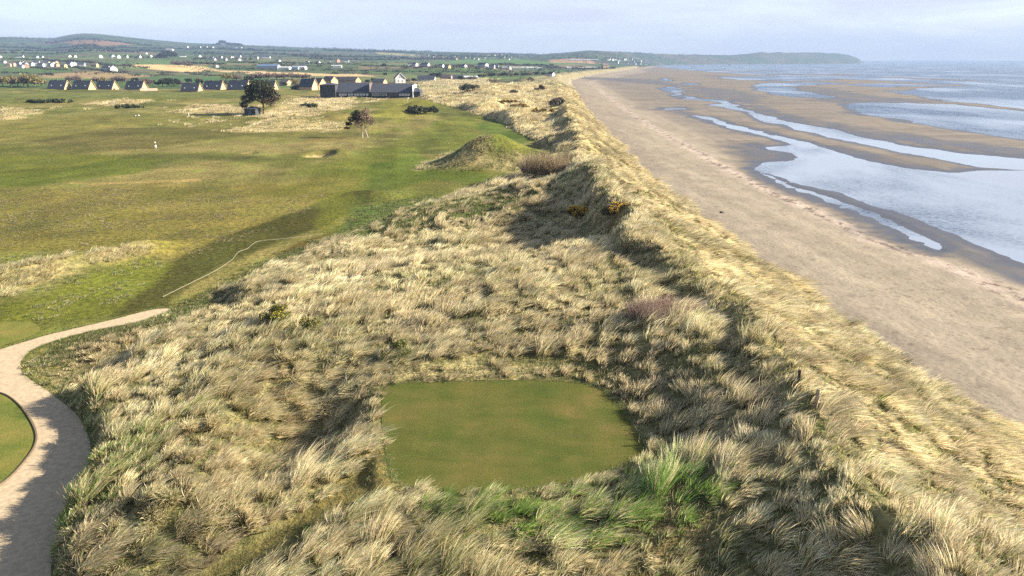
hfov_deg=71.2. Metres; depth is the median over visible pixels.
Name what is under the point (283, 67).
farm shed
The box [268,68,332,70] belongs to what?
hedge
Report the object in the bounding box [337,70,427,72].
hedge
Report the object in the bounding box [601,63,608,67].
house
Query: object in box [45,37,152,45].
hedge
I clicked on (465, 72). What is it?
hedge
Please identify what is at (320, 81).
gabled house
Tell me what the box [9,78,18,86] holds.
tree
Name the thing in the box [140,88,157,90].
garden wall
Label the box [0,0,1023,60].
sky
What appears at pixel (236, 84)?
gabled house
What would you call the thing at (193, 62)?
hedge
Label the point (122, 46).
hedge
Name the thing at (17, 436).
lawn
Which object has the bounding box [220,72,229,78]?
tree
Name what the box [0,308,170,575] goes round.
path
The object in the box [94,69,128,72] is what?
hedge
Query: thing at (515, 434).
tee
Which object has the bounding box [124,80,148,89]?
gabled house
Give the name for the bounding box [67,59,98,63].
hedge
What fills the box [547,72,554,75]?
house
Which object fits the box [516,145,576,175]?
bare shrub
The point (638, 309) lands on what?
heath shrub
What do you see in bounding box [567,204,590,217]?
gorse bush
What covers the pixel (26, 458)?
lawn edging
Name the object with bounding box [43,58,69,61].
hedge
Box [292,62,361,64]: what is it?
hedge
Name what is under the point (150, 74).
hedge
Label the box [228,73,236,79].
tree
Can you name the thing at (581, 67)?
hedge
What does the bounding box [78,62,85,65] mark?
house
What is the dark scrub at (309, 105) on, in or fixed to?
on the ground at (94, 149)
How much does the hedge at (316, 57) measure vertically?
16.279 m
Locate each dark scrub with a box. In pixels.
[25,97,73,102]
[114,104,144,108]
[290,84,298,89]
[300,102,317,107]
[405,105,438,113]
[458,83,478,90]
[548,97,564,104]
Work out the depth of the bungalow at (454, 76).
886.39 m
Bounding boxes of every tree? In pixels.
[0,75,15,86]
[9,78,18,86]
[15,73,37,86]
[25,74,45,86]
[64,75,74,82]
[110,75,122,82]
[117,76,127,82]
[140,78,152,83]
[154,79,168,86]
[157,53,167,57]
[158,49,173,57]
[158,76,173,86]
[169,79,180,86]
[194,79,203,83]
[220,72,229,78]
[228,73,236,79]
[239,79,280,113]
[242,74,253,80]
[254,72,265,79]
[262,72,274,79]
[272,73,280,79]
[286,72,297,79]
[301,73,310,78]
[343,105,377,137]
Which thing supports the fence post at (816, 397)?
on the ground at (94, 149)
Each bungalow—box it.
[279,79,291,85]
[372,79,387,82]
[417,75,435,80]
[441,74,452,78]
[452,75,463,78]
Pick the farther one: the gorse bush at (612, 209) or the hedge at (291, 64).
the hedge at (291, 64)
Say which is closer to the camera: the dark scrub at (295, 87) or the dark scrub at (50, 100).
the dark scrub at (50, 100)
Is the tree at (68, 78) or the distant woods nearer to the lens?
the tree at (68, 78)
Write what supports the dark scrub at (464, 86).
on the ground at (94, 149)
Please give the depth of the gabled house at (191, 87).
559.61 m
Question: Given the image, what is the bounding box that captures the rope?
[163,234,319,296]
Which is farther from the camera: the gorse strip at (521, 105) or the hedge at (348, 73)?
the hedge at (348, 73)
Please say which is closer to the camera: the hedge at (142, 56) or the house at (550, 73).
the house at (550, 73)
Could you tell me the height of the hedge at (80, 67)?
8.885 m
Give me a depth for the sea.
225.93 m
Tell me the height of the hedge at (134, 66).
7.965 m
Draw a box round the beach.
[569,65,1023,425]
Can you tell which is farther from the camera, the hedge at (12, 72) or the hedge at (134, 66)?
the hedge at (134, 66)
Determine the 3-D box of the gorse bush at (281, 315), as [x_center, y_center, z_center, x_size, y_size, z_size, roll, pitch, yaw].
[-18.654,2.012,56.579,2.738,1.638,2.179,12,21,32]
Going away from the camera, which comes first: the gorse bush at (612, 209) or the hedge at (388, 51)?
the gorse bush at (612, 209)
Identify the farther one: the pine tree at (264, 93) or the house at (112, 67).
the house at (112, 67)
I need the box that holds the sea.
[657,61,1023,262]
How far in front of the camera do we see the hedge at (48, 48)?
3094.62 m
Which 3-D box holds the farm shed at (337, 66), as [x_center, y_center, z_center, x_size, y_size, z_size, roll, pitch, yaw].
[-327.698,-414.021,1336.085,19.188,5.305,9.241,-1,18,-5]
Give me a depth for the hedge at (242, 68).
1223.10 m
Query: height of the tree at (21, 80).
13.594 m
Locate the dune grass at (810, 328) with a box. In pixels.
[0,78,1023,575]
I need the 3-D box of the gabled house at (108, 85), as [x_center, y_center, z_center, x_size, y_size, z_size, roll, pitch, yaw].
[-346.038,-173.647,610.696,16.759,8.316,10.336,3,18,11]
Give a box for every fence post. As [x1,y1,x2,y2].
[797,369,800,386]
[813,389,819,408]
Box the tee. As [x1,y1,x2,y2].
[382,380,645,493]
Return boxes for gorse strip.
[497,99,517,102]
[509,103,529,106]
[531,107,553,111]
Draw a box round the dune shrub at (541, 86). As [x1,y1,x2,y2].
[534,84,545,89]
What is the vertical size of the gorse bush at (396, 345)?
1.480 m
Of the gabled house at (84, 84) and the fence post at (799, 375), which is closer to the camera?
the fence post at (799, 375)
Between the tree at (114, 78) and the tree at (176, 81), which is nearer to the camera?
the tree at (176, 81)
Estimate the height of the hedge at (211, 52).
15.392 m
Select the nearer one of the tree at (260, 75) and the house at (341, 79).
the house at (341, 79)
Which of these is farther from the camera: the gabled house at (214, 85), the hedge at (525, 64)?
the hedge at (525, 64)
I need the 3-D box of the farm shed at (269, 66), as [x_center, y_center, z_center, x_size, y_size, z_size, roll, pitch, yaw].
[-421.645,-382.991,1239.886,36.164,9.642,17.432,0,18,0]
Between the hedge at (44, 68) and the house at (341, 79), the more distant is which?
the hedge at (44, 68)
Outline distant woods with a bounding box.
[0,36,735,74]
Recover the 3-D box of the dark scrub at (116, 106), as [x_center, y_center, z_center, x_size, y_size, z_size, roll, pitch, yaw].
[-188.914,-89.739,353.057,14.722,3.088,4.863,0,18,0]
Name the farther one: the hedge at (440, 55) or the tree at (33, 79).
the hedge at (440, 55)
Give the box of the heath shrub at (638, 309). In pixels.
[620,292,713,326]
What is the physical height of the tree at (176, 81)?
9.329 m
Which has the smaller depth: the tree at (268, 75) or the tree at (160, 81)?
the tree at (160, 81)
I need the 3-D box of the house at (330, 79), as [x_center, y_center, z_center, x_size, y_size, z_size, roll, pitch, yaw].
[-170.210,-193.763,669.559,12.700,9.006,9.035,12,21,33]
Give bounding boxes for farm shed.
[257,64,279,69]
[278,66,291,69]
[331,65,341,67]
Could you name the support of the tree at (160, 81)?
on the ground at (94, 149)
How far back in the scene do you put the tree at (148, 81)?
679.04 m
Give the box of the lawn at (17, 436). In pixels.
[0,393,35,482]
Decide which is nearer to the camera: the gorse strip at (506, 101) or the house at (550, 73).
the gorse strip at (506, 101)
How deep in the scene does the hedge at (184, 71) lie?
1093.96 m
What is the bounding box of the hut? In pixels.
[244,106,261,115]
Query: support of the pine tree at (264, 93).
on the ground at (94, 149)
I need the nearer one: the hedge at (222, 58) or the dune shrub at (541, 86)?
the dune shrub at (541, 86)
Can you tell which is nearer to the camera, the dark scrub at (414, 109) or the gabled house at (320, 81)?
the dark scrub at (414, 109)
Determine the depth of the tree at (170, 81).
660.02 m
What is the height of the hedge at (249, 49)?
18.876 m
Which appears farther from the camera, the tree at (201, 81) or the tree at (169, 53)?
the tree at (169, 53)
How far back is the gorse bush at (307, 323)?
53.92 m
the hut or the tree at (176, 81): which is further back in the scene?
the tree at (176, 81)
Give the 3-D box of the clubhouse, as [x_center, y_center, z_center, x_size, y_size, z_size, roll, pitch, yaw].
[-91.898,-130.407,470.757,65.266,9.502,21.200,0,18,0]
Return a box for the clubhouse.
[319,83,422,97]
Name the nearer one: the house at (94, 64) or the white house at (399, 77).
the white house at (399, 77)
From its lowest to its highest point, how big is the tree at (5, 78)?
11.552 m
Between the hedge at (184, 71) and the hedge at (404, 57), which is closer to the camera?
the hedge at (184, 71)
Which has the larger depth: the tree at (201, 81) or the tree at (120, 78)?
the tree at (120, 78)
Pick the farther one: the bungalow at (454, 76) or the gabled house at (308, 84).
the bungalow at (454, 76)
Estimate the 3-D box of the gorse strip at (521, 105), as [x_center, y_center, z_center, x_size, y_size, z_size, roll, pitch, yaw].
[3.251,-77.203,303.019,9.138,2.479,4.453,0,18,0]
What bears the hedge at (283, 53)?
on the ground at (94, 149)
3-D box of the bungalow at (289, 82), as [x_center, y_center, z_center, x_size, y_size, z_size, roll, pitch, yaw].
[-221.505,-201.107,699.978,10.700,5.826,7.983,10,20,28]
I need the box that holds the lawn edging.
[0,392,37,485]
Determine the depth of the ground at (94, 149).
110.67 m
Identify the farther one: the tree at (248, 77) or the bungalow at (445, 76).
the bungalow at (445, 76)
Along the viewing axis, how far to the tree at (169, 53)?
1984.14 m
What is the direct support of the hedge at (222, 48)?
on the ground at (94, 149)
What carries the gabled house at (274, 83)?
on the ground at (94, 149)
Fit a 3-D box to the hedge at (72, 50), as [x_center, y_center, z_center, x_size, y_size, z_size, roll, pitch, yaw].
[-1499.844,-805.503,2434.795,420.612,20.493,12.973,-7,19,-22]
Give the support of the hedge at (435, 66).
on the ground at (94, 149)
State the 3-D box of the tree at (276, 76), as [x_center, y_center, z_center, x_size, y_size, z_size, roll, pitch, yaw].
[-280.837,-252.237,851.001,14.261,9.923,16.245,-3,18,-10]
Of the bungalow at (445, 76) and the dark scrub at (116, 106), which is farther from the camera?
the bungalow at (445, 76)
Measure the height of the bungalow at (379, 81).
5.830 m
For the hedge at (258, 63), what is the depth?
1650.57 m
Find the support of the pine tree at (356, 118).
on the ground at (94, 149)
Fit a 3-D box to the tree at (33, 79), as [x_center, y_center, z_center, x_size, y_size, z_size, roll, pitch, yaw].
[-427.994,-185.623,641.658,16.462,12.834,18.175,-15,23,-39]
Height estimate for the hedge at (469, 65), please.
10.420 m
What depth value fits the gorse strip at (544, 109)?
295.96 m
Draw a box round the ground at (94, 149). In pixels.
[0,33,1014,575]
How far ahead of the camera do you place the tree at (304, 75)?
837.95 m
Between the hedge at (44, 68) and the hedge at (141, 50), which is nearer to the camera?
the hedge at (44, 68)
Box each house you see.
[46,79,71,89]
[71,79,96,89]
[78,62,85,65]
[91,63,98,66]
[96,80,119,89]
[101,66,109,70]
[109,65,117,71]
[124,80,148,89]
[180,82,203,91]
[203,80,226,89]
[226,79,250,89]
[258,79,279,89]
[298,77,317,89]
[311,77,325,89]
[323,76,338,83]
[336,77,345,83]
[344,77,360,82]
[394,72,405,82]
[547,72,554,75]
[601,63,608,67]
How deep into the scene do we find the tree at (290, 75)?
855.47 m
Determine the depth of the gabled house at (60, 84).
599.28 m
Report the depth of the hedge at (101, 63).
1405.04 m
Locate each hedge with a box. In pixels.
[0,43,99,49]
[0,46,114,50]
[0,49,137,53]
[1,57,46,59]
[1,70,33,73]
[29,66,69,69]
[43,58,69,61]
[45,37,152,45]
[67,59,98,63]
[68,65,93,69]
[92,45,200,49]
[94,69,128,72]
[99,62,132,65]
[118,49,164,50]
[120,64,149,67]
[128,73,176,75]
[129,55,165,57]
[157,70,212,72]
[177,61,225,64]
[188,72,220,75]
[192,46,250,49]
[192,51,254,54]
[193,57,251,59]
[220,67,266,69]
[229,48,307,51]
[230,61,290,63]
[250,63,322,66]
[255,51,321,54]
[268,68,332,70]
[291,54,383,57]
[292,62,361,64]
[309,56,400,60]
[323,48,415,52]
[326,71,368,73]
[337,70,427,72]
[361,64,429,66]
[384,56,461,59]
[402,65,491,69]
[429,70,494,72]
[430,64,499,67]
[431,54,506,56]
[495,62,554,65]
[542,65,615,68]
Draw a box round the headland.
[662,52,862,64]
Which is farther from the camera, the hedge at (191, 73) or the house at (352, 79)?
the hedge at (191, 73)
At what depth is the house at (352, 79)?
726.46 m
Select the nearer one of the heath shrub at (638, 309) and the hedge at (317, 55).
the heath shrub at (638, 309)
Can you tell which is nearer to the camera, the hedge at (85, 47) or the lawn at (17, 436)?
the lawn at (17, 436)
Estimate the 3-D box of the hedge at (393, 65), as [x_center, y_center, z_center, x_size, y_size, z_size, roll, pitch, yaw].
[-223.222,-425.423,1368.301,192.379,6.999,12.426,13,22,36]
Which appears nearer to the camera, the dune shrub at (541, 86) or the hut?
the hut
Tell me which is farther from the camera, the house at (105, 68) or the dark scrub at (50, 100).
the house at (105, 68)
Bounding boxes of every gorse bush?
[259,304,291,322]
[287,317,322,336]
[379,339,411,360]
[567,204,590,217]
[600,202,627,215]
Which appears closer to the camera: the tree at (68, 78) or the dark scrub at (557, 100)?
the dark scrub at (557, 100)
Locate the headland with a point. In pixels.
(792, 58)
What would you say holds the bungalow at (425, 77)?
on the ground at (94, 149)
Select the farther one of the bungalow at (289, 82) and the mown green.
the bungalow at (289, 82)
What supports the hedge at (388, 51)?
on the ground at (94, 149)
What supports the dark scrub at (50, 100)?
on the ground at (94, 149)
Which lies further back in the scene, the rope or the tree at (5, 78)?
the tree at (5, 78)
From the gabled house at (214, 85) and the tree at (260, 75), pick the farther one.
the tree at (260, 75)
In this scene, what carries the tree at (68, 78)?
on the ground at (94, 149)
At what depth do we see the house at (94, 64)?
1266.91 m
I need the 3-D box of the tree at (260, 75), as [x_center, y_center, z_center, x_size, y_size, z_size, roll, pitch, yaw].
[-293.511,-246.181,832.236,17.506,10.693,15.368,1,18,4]
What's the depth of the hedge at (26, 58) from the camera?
1760.37 m
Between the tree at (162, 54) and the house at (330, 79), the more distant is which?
the tree at (162, 54)
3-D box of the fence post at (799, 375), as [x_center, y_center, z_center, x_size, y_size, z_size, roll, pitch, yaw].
[14.960,4.844,37.316,0.120,1.350,0.100,-3,21,1]

